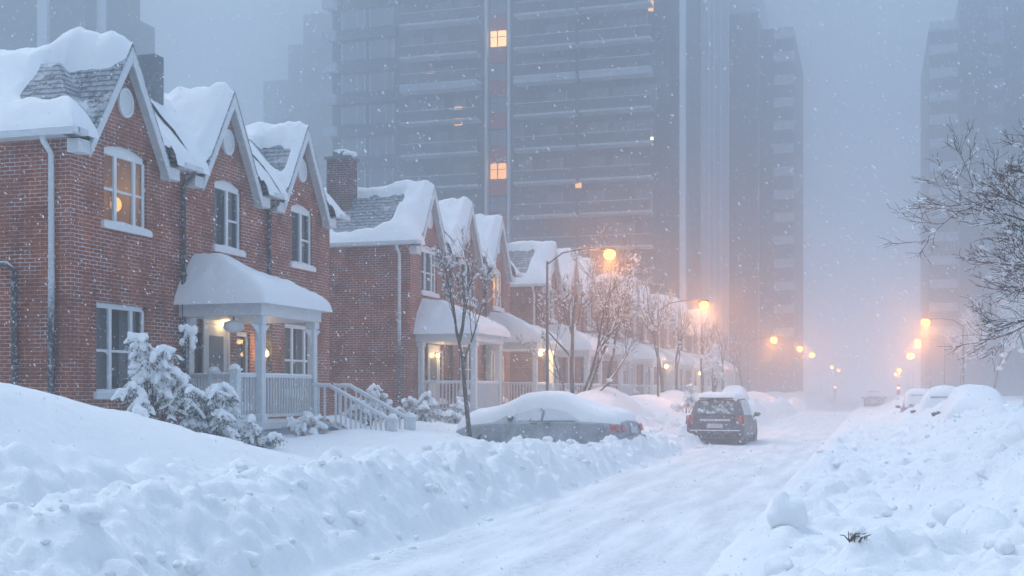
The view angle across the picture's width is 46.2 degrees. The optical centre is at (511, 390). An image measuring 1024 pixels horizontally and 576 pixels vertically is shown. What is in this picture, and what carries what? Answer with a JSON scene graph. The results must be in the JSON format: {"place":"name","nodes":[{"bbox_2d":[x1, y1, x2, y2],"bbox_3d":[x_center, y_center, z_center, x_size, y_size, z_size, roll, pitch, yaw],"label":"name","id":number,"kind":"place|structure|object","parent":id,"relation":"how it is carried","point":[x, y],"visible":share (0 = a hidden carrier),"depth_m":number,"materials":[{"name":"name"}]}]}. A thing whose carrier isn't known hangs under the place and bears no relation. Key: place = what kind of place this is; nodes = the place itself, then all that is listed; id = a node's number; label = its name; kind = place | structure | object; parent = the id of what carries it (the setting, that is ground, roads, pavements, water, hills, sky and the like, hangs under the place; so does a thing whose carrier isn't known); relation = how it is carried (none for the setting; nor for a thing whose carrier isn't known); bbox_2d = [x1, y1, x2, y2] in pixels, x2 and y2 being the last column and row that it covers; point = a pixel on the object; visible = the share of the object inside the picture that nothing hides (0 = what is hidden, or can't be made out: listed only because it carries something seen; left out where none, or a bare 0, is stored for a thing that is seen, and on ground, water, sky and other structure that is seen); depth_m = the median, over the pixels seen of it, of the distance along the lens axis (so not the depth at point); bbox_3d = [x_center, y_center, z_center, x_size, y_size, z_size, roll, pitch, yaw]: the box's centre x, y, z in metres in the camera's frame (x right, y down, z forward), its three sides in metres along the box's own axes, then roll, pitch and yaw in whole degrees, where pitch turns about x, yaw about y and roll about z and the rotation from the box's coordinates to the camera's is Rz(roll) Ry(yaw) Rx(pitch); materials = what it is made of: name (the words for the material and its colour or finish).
{"place":"outdoors","nodes":[
{"label":"outdoors","id":0,"kind":"place"},
{"bbox_2d":[0,382,1023,575],"bbox_3d":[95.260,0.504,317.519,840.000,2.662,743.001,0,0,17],"label":"snow ground","id":1,"kind":"structure","parent":0,"point":[116,549],"depth_m":13.13,"materials":[{"name":"white snow"}]},
{"bbox_2d":[0,0,154,55],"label":"office tower","id":2,"kind":"structure","parent":1,"relation":"on","point":[26,27],"depth_m":126.14,"materials":[{"name":"grey concrete"}]},
{"bbox_2d":[0,27,198,424],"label":"row house","id":3,"kind":"structure","parent":1,"relation":"on","point":[40,189],"depth_m":22.50,"materials":[{"name":"red brick"}]},
{"bbox_2d":[93,302,143,398],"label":"window","id":4,"kind":"structure","parent":3,"relation":"in","point":[121,320],"depth_m":23.30,"materials":[{"name":"white paint"}]},
{"bbox_2d":[101,146,151,237],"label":"window","id":5,"kind":"structure","parent":3,"relation":"in","point":[114,219],"depth_m":23.82,"materials":[{"name":"white glass"}]},
{"bbox_2d":[109,332,207,426],"bbox_3d":[-5.971,-0.022,20.453,1.547,1.957,1.738,0,0,-7],"label":"snowy shrub","id":6,"kind":"object","parent":1,"relation":"on","point":[164,383],"visible":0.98,"depth_m":20.40,"materials":[{"name":"white snow"}]},
{"bbox_2d":[175,324,201,383],"bbox_3d":[-6.067,-0.177,22.610,0.572,2.155,0.449,0,0,-36],"label":"snow clumped twig","id":7,"kind":"object","parent":1,"relation":"on","point":[190,333],"visible":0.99,"depth_m":22.53,"materials":[{"name":"white snow"}]},
{"bbox_2d":[179,382,243,441],"bbox_3d":[-5.410,0.500,21.477,1.206,1.313,1.464,0,0,-18],"label":"snowy shrub","id":8,"kind":"object","parent":1,"relation":"on","point":[215,406],"visible":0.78,"depth_m":21.17,"materials":[{"name":"white snow"}]},
{"bbox_2d":[238,413,286,448],"bbox_3d":[-4.705,0.843,22.341,0.869,0.830,0.722,0,0,-33],"label":"snowy shrub","id":9,"kind":"object","parent":1,"relation":"on","point":[251,430],"visible":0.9,"depth_m":22.23,"materials":[{"name":"white snow"}]},
{"bbox_2d":[138,54,416,437],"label":"row house","id":10,"kind":"structure","parent":1,"relation":"on","point":[206,124],"depth_m":26.25,"materials":[{"name":"red brick"}]},
{"bbox_2d":[194,328,201,387],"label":"window","id":11,"kind":"structure","parent":10,"relation":"in","point":[198,357],"depth_m":26.16,"materials":[{"name":"grey glass"}]},
{"bbox_2d":[202,319,229,409],"bbox_3d":[-6.527,-0.450,26.441,0.080,2.200,1.120,0,0,17],"label":"front door","id":12,"kind":"structure","parent":10,"relation":"in","point":[211,335],"depth_m":26.41,"materials":[{"name":"paint"}]},
{"bbox_2d":[212,180,245,256],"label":"window","id":13,"kind":"structure","parent":10,"relation":"in","point":[229,191],"depth_m":27.45,"materials":[{"name":"white paint"}]},
{"bbox_2d":[223,317,243,332],"bbox_3d":[-5.804,-1.400,25.023,0.440,0.400,0.440,0,0,17],"label":"porch lantern","id":14,"kind":"object","parent":10,"relation":"hanging from","point":[234,326],"visible":0.94,"depth_m":24.87,"materials":[{"name":"paint"}]},
{"bbox_2d":[237,332,247,372],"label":"window","id":15,"kind":"structure","parent":10,"relation":"in","point":[242,337],"depth_m":27.95,"materials":[{"name":"white glass"}]},
{"bbox_2d":[245,121,349,421],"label":"row house","id":16,"kind":"structure","parent":1,"relation":"on","point":[276,154],"depth_m":30.51,"materials":[{"name":"red brick"}]},
{"bbox_2d":[285,324,306,396],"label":"window","id":17,"kind":"structure","parent":16,"relation":"in","point":[298,355],"depth_m":30.75,"materials":[{"name":"grey glass"}]},
{"bbox_2d":[289,205,315,271],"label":"window","id":18,"kind":"structure","parent":16,"relation":"in","point":[301,254],"depth_m":31.05,"materials":[{"name":"white paint"}]},
{"bbox_2d":[263,12,332,187],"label":"stepped tower","id":19,"kind":"structure","parent":1,"relation":"on","point":[315,90],"depth_m":211.14,"materials":[{"name":"grey concrete"}]},
{"bbox_2d":[285,411,332,436],"bbox_3d":[-4.250,0.844,25.013,1.048,0.827,0.832,0,0,45],"label":"snowy shrub","id":20,"kind":"object","parent":1,"relation":"on","point":[310,427],"visible":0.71,"depth_m":24.87,"materials":[{"name":"white snow"}]},
{"bbox_2d":[337,383,399,425],"bbox_3d":[-3.765,0.434,31.963,1.317,1.254,1.902,0,0,40],"label":"snowy shrub","id":21,"kind":"object","parent":1,"relation":"on","point":[376,390],"visible":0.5,"depth_m":31.78,"materials":[{"name":"white snow"}]},
{"bbox_2d":[324,149,510,419],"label":"row house","id":22,"kind":"structure","parent":1,"relation":"on","point":[404,214],"depth_m":38.24,"materials":[{"name":"red brick"}]},
{"bbox_2d":[421,246,439,297],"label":"window","id":23,"kind":"structure","parent":22,"relation":"in","point":[428,271],"depth_m":39.63,"materials":[{"name":"white paint"}]},
{"bbox_2d":[427,344,439,411],"bbox_3d":[-2.598,-0.400,39.539,0.080,2.200,1.120,0,0,17],"label":"front door","id":24,"kind":"structure","parent":22,"relation":"in","point":[433,367],"depth_m":39.55,"materials":[{"name":"paint"}]},
{"bbox_2d":[391,390,450,422],"bbox_3d":[-2.598,0.573,32.794,1.155,1.167,2.052,0,0,30],"label":"snowy shrub","id":25,"kind":"object","parent":1,"relation":"on","point":[421,409],"visible":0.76,"depth_m":32.81,"materials":[{"name":"white snow"}]},
{"bbox_2d":[432,396,470,423],"bbox_3d":[-1.615,0.713,35.191,1.427,1.090,1.189,0,0,32],"label":"snowy shrub","id":26,"kind":"object","parent":1,"relation":"on","point":[454,416],"visible":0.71,"depth_m":34.95,"materials":[{"name":"white snow"}]},
{"bbox_2d":[426,224,501,436],"bbox_3d":[-1.153,-1.360,28.341,1.522,5.186,1.741,0,0,17],"label":"bare tree","id":27,"kind":"object","parent":1,"relation":"on","point":[467,290],"visible":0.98,"depth_m":28.25,"materials":[{"name":"brown plant"}]},
{"bbox_2d":[438,196,493,407],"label":"row house","id":28,"kind":"structure","parent":1,"relation":"on","point":[452,210],"depth_m":42.93,"materials":[{"name":"red brick"}]},
{"bbox_2d":[458,345,470,394],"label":"window","id":29,"kind":"structure","parent":28,"relation":"in","point":[464,347],"depth_m":43.27,"materials":[{"name":"grey glass"}]},
{"bbox_2d":[475,214,561,404],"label":"row house","id":30,"kind":"structure","parent":1,"relation":"on","point":[493,225],"depth_m":45.82,"materials":[{"name":"red brick"}]},
{"bbox_2d":[493,269,504,311],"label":"window","id":31,"kind":"structure","parent":30,"relation":"in","point":[496,307],"depth_m":47.05,"materials":[{"name":"white paint"}]},
{"bbox_2d":[322,0,728,391],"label":"apartment tower","id":32,"kind":"structure","parent":1,"relation":"on","point":[457,134],"depth_m":120.85,"materials":[{"name":"concrete"}]},
{"bbox_2d":[341,138,365,155],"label":"window","id":33,"kind":"structure","parent":32,"relation":"in","point":[360,152],"depth_m":125.83,"materials":[{"name":"grey glass"}]},
{"bbox_2d":[341,105,365,125],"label":"window","id":34,"kind":"structure","parent":32,"relation":"in","point":[350,119],"depth_m":125.92,"materials":[{"name":"grey glass"}]},
{"bbox_2d":[341,73,365,93],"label":"window","id":35,"kind":"structure","parent":32,"relation":"in","point":[361,78],"depth_m":125.92,"materials":[{"name":"grey glass"}]},
{"bbox_2d":[341,41,365,61],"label":"window","id":36,"kind":"structure","parent":32,"relation":"in","point":[359,49],"depth_m":125.92,"materials":[{"name":"grey glass"}]},
{"bbox_2d":[341,9,365,29],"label":"window","id":37,"kind":"structure","parent":32,"relation":"in","point":[358,21],"depth_m":125.92,"materials":[{"name":"grey glass"}]},
{"bbox_2d":[369,168,393,187],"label":"window","id":38,"kind":"structure","parent":32,"relation":"in","point":[383,175],"depth_m":125.06,"materials":[{"name":"grey glass"}]},
{"bbox_2d":[369,136,393,155],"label":"window","id":39,"kind":"structure","parent":32,"relation":"in","point":[385,148],"depth_m":125.03,"materials":[{"name":"grey glass"}]},
{"bbox_2d":[369,103,393,123],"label":"window","id":40,"kind":"structure","parent":32,"relation":"in","point":[386,114],"depth_m":125.03,"materials":[{"name":"grey glass"}]},
{"bbox_2d":[369,71,393,91],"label":"window","id":41,"kind":"structure","parent":32,"relation":"in","point":[380,81],"depth_m":125.03,"materials":[{"name":"grey glass"}]},
{"bbox_2d":[369,39,393,59],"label":"window","id":42,"kind":"structure","parent":32,"relation":"in","point":[385,47],"depth_m":125.03,"materials":[{"name":"grey glass"}]},
{"bbox_2d":[369,7,393,26],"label":"window","id":43,"kind":"structure","parent":32,"relation":"in","point":[376,19],"depth_m":125.03,"materials":[{"name":"grey glass"}]},
{"bbox_2d":[491,196,505,211],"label":"window","id":44,"kind":"structure","parent":32,"relation":"in","point":[502,206],"depth_m":121.27,"materials":[{"name":"grey glass"}]},
{"bbox_2d":[491,163,505,178],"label":"lit window","id":45,"kind":"structure","parent":32,"relation":"in","point":[501,173],"depth_m":121.30,"materials":[{"name":"glass"}]},
{"bbox_2d":[491,130,505,145],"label":"window","id":46,"kind":"structure","parent":32,"relation":"in","point":[501,142],"depth_m":121.30,"materials":[{"name":"grey glass"}]},
{"bbox_2d":[491,97,505,112],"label":"window","id":47,"kind":"structure","parent":32,"relation":"in","point":[501,108],"depth_m":121.30,"materials":[{"name":"grey glass"}]},
{"bbox_2d":[491,63,505,79],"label":"window","id":48,"kind":"structure","parent":32,"relation":"in","point":[502,74],"depth_m":121.30,"materials":[{"name":"grey glass"}]},
{"bbox_2d":[491,30,505,46],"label":"lit window","id":49,"kind":"structure","parent":32,"relation":"in","point":[501,42],"depth_m":121.30,"materials":[{"name":"yellow glass"}]},
{"bbox_2d":[546,191,562,213],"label":"patio door","id":50,"kind":"structure","parent":32,"relation":"in","point":[556,196],"depth_m":119.74,"materials":[{"name":"grey glass"}]},
{"bbox_2d":[546,90,566,112],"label":"patio door","id":51,"kind":"structure","parent":32,"relation":"in","point":[550,96],"depth_m":119.69,"materials":[{"name":"grey glass"}]},
{"bbox_2d":[546,22,566,44],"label":"patio door","id":52,"kind":"structure","parent":32,"relation":"in","point":[555,28],"depth_m":119.69,"materials":[{"name":"grey glass"}]},
{"bbox_2d":[587,189,603,212],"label":"patio door","id":53,"kind":"structure","parent":32,"relation":"in","point":[599,194],"depth_m":118.52,"materials":[{"name":"grey glass"}]},
{"bbox_2d":[587,155,603,177],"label":"patio door","id":54,"kind":"structure","parent":32,"relation":"in","point":[593,161],"depth_m":118.52,"materials":[{"name":"grey glass"}]},
{"bbox_2d":[587,121,607,143],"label":"patio door","id":55,"kind":"structure","parent":32,"relation":"in","point":[604,127],"depth_m":118.47,"materials":[{"name":"grey glass"}]},
{"bbox_2d":[587,87,607,109],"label":"patio door","id":56,"kind":"structure","parent":32,"relation":"in","point":[592,93],"depth_m":118.47,"materials":[{"name":"grey glass"}]},
{"bbox_2d":[613,154,629,176],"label":"patio door","id":57,"kind":"structure","parent":32,"relation":"in","point":[625,159],"depth_m":117.77,"materials":[{"name":"grey glass"}]},
{"bbox_2d":[613,222,633,245],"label":"patio door","id":58,"kind":"structure","parent":32,"relation":"in","point":[622,228],"depth_m":117.72,"materials":[{"name":"grey glass"}]},
{"bbox_2d":[613,119,633,141],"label":"patio door","id":59,"kind":"structure","parent":32,"relation":"in","point":[617,125],"depth_m":117.72,"materials":[{"name":"grey glass"}]},
{"bbox_2d":[613,85,633,107],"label":"patio door","id":60,"kind":"structure","parent":32,"relation":"in","point":[617,91],"depth_m":117.72,"materials":[{"name":"grey glass"}]},
{"bbox_2d":[613,16,633,38],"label":"patio door","id":61,"kind":"structure","parent":32,"relation":"in","point":[628,21],"depth_m":117.72,"materials":[{"name":"grey glass"}]},
{"bbox_2d":[635,188,650,210],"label":"patio door","id":62,"kind":"structure","parent":32,"relation":"in","point":[643,194],"depth_m":117.16,"materials":[{"name":"grey glass"}]},
{"bbox_2d":[635,83,656,107],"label":"patio door","id":63,"kind":"structure","parent":32,"relation":"in","point":[641,89],"depth_m":116.94,"materials":[{"name":"grey glass"}]},
{"bbox_2d":[456,391,645,443],"bbox_3d":[0.915,0.873,31.624,4.950,1.734,2.249,0,0,23],"label":"parked car","id":64,"kind":"object","parent":1,"relation":"on","point":[546,410],"visible":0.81,"depth_m":30.86,"materials":[{"name":"silver metal"}]},
{"bbox_2d":[507,240,608,400],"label":"row house","id":65,"kind":"structure","parent":1,"relation":"on","point":[538,253],"depth_m":53.11,"materials":[{"name":"red brick"}]},
{"bbox_2d":[557,248,588,393],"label":"row house","id":66,"kind":"structure","parent":1,"relation":"on","point":[573,269],"depth_m":58.43,"materials":[{"name":"red brick"}]},
{"bbox_2d":[546,247,615,390],"bbox_3d":[2.140,-1.228,37.465,2.269,6.456,0.351,0,0,17],"label":"street lamp","id":67,"kind":"object","parent":1,"relation":"on","point":[610,251],"visible":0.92,"depth_m":37.73,"materials":[{"name":"metal"}]},
{"bbox_2d":[515,224,676,393],"bbox_3d":[3.315,-2.262,40.471,6.455,6.742,3.649,0,0,38],"label":"bare tree","id":68,"kind":"object","parent":1,"relation":"on","point":[607,306],"visible":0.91,"depth_m":40.16,"materials":[{"name":"brown plant"}]},
{"bbox_2d":[578,257,636,395],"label":"row house","id":69,"kind":"structure","parent":1,"relation":"on","point":[618,358],"depth_m":60.99,"materials":[{"name":"red brick"}]},
{"bbox_2d":[592,246,644,386],"bbox_3d":[4.014,-2.611,46.400,2.246,6.355,1.865,0,0,17],"label":"bare tree","id":70,"kind":"object","parent":1,"relation":"on","point":[615,337],"visible":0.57,"depth_m":46.53,"materials":[{"name":"brown plant"}]},
{"bbox_2d":[577,256,665,395],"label":"row house","id":71,"kind":"structure","parent":1,"relation":"on","point":[642,350],"depth_m":68.56,"materials":[{"name":"red brick"}]},
{"bbox_2d":[627,278,646,395],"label":"row house","id":72,"kind":"structure","parent":1,"relation":"on","point":[637,375],"depth_m":74.21,"materials":[{"name":"red brick"}]},
{"bbox_2d":[614,263,675,391],"bbox_3d":[6.381,-2.944,56.477,1.774,6.220,3.390,0,0,-40],"label":"bare tree","id":73,"kind":"object","parent":1,"relation":"on","point":[655,336],"visible":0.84,"depth_m":56.28,"materials":[{"name":"brown plant"}]},
{"bbox_2d":[639,284,683,394],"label":"row house","id":74,"kind":"structure","parent":1,"relation":"on","point":[670,356],"depth_m":76.17,"materials":[{"name":"red brick"}]},
{"bbox_2d":[650,294,702,392],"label":"row house","id":75,"kind":"structure","parent":1,"relation":"on","point":[667,343],"depth_m":84.30,"materials":[{"name":"red brick"}]},
{"bbox_2d":[671,297,684,390],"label":"row house","id":76,"kind":"structure","parent":1,"relation":"on","point":[677,318],"depth_m":88.88,"materials":[{"name":"red brick"}]},
{"bbox_2d":[669,383,695,412],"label":"snowy shrub","id":77,"kind":"object","parent":1,"relation":"on","point":[674,406],"visible":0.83,"depth_m":49.44,"materials":[{"name":"white snow"}]},
{"bbox_2d":[657,299,708,396],"bbox_3d":[7.403,-0.968,52.069,2.269,5.935,0.351,0,0,17],"label":"street lamp","id":78,"kind":"object","parent":1,"relation":"on","point":[703,303],"visible":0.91,"depth_m":52.34,"materials":[{"name":"metal"}]},
{"bbox_2d":[669,307,696,389],"bbox_3d":[8.925,-2.051,62.826,1.335,4.899,1.072,0,0,-21],"label":"bare tree","id":79,"kind":"object","parent":1,"relation":"on","point":[681,336],"visible":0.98,"depth_m":62.84,"materials":[{"name":"brown plant"}]},
{"bbox_2d":[680,302,711,391],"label":"row house","id":80,"kind":"structure","parent":1,"relation":"on","point":[707,388],"depth_m":92.07,"materials":[{"name":"red brick"}]},
{"bbox_2d":[685,310,714,392],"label":"bare tree","id":81,"kind":"object","parent":1,"relation":"on","point":[701,354],"visible":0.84,"depth_m":72.28,"materials":[{"name":"brown plant"}]},
{"bbox_2d":[687,308,728,392],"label":"row house","id":82,"kind":"structure","parent":1,"relation":"on","point":[691,343],"depth_m":99.52,"materials":[{"name":"red brick"}]},
{"bbox_2d":[701,344,726,391],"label":"snowy shrub","id":83,"kind":"object","parent":1,"relation":"on","point":[711,367],"visible":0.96,"depth_m":65.58,"materials":[{"name":"white snow"}]},
{"bbox_2d":[685,392,760,444],"bbox_3d":[7.386,0.992,41.685,2.349,1.896,4.900,0,0,18],"label":"parked car","id":84,"kind":"object","parent":1,"relation":"on","point":[731,406],"visible":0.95,"depth_m":39.63,"materials":[{"name":"grey paint"}]},
{"bbox_2d":[708,314,737,391],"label":"row house","id":85,"kind":"structure","parent":1,"relation":"on","point":[731,370],"depth_m":106.70,"materials":[{"name":"red brick"}]},
{"bbox_2d":[706,313,740,390],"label":"bare tree","id":86,"kind":"object","parent":1,"relation":"on","point":[716,340],"visible":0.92,"depth_m":81.96,"materials":[{"name":"brown plant"}]},
{"bbox_2d":[717,321,750,386],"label":"bare tree","id":87,"kind":"object","parent":1,"relation":"on","point":[736,360],"visible":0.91,"depth_m":92.77,"materials":[{"name":"brown plant"}]},
{"bbox_2d":[729,0,767,28],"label":"tower","id":88,"kind":"structure","parent":1,"relation":"on","point":[745,6],"depth_m":212.64,"materials":[{"name":"grey concrete"}]},
{"bbox_2d":[729,12,802,392],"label":"brown tower","id":89,"kind":"structure","parent":1,"relation":"on","point":[748,306],"depth_m":163.00,"materials":[{"name":"concrete"}]},
{"bbox_2d":[764,553,792,575],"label":"snow chunk","id":90,"kind":"object","parent":1,"relation":"on","point":[776,561],"visible":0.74,"depth_m":10.03,"materials":[{"name":"white snow"}]},
{"bbox_2d":[767,490,807,527],"bbox_3d":[2.987,1.329,13.001,0.435,0.499,0.410,0,0,17],"label":"snow chunk","id":91,"kind":"object","parent":1,"relation":"on","point":[781,512],"visible":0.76,"depth_m":12.85,"materials":[{"name":"white snow"}]},
{"bbox_2d":[895,388,928,412],"bbox_3d":[19.502,0.901,57.157,2.349,1.998,4.900,0,0,17],"label":"parked car","id":92,"kind":"object","parent":1,"relation":"on","point":[911,397],"visible":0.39,"depth_m":55.31,"materials":[{"name":"paint"}]},
{"bbox_2d":[910,385,956,412],"bbox_3d":[16.054,0.867,44.619,2.349,2.107,4.900,0,0,17],"label":"parked car","id":93,"kind":"object","parent":1,"relation":"on","point":[930,399],"visible":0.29,"depth_m":42.85,"materials":[{"name":"white paint"}]},
{"bbox_2d":[921,318,963,384],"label":"street lamp","id":94,"kind":"object","parent":1,"relation":"on","point":[924,323],"visible":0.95,"depth_m":67.55,"materials":[{"name":"metal"}]},
{"bbox_2d":[931,498,964,524],"bbox_3d":[4.335,1.221,11.869,0.359,0.327,0.309,0,0,17],"label":"snow chunk","id":95,"kind":"object","parent":1,"relation":"on","point":[946,507],"visible":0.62,"depth_m":11.79,"materials":[{"name":"white snow"}]},
{"bbox_2d":[879,116,1023,371],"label":"overhanging tree","id":96,"kind":"object","parent":1,"relation":"on","point":[1005,194],"visible":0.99,"depth_m":15.39,"materials":[{"name":"brown plant"}]},
{"bbox_2d":[942,302,990,385],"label":"bare tree","id":97,"kind":"object","parent":1,"relation":"on","point":[973,328],"visible":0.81,"depth_m":97.91,"materials":[{"name":"brown plant"}]},
{"bbox_2d":[931,384,1005,421],"bbox_3d":[12.948,0.755,33.570,2.249,1.850,4.950,0,0,17],"label":"parked car","id":98,"kind":"object","parent":1,"relation":"on","point":[961,401],"visible":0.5,"depth_m":32.32,"materials":[{"name":"paint"}]},
{"bbox_2d":[921,0,1023,395],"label":"brick tower","id":99,"kind":"structure","parent":1,"relation":"on","point":[960,108],"depth_m":157.47,"materials":[{"name":"brick"}]},
{"bbox_2d":[988,101,1003,113],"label":"window","id":100,"kind":"structure","parent":99,"relation":"in","point":[998,107],"depth_m":156.41,"materials":[{"name":"grey glass"}]},
{"bbox_2d":[988,30,1003,42],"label":"window","id":101,"kind":"structure","parent":99,"relation":"in","point":[998,34],"depth_m":156.37,"materials":[{"name":"grey glass"}]},
{"bbox_2d":[988,6,1003,18],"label":"window","id":102,"kind":"structure","parent":99,"relation":"in","point":[999,11],"depth_m":156.37,"materials":[{"name":"grey glass"}]},
{"bbox_2d":[987,256,1023,405],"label":"bare tree","id":103,"kind":"object","parent":1,"relation":"on","point":[1018,317],"visible":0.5,"depth_m":57.72,"materials":[{"name":"brown plant"}]},
{"bbox_2d":[993,293,1023,388],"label":"bare tree","id":104,"kind":"object","parent":1,"relation":"on","point":[1003,354],"visible":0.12,"depth_m":75.87,"materials":[{"name":"brown plant"}]},
{"bbox_2d":[0,0,1023,575],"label":"falling snow","id":105,"kind":"structure","parent":0,"point":[554,268],"depth_m":11.74,"materials":[{"name":"white snow"}]},
{"bbox_2d":[140,0,957,393],"label":"sky","id":106,"kind":"structure","parent":0,"point":[857,92],"materials":[{"name":"grey"}]},
{"bbox_2d":[318,394,864,575],"bbox_3d":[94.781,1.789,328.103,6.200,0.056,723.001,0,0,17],"label":"road","id":107,"kind":"structure","parent":0,"point":[624,550],"depth_m":16.22,"materials":[{"name":"white snow"}]},
{"bbox_2d":[862,389,886,406],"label":"parked car","id":108,"kind":"object","parent":107,"relation":"on","point":[874,394],"visible":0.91,"depth_m":113.10,"materials":[{"name":"paint"}]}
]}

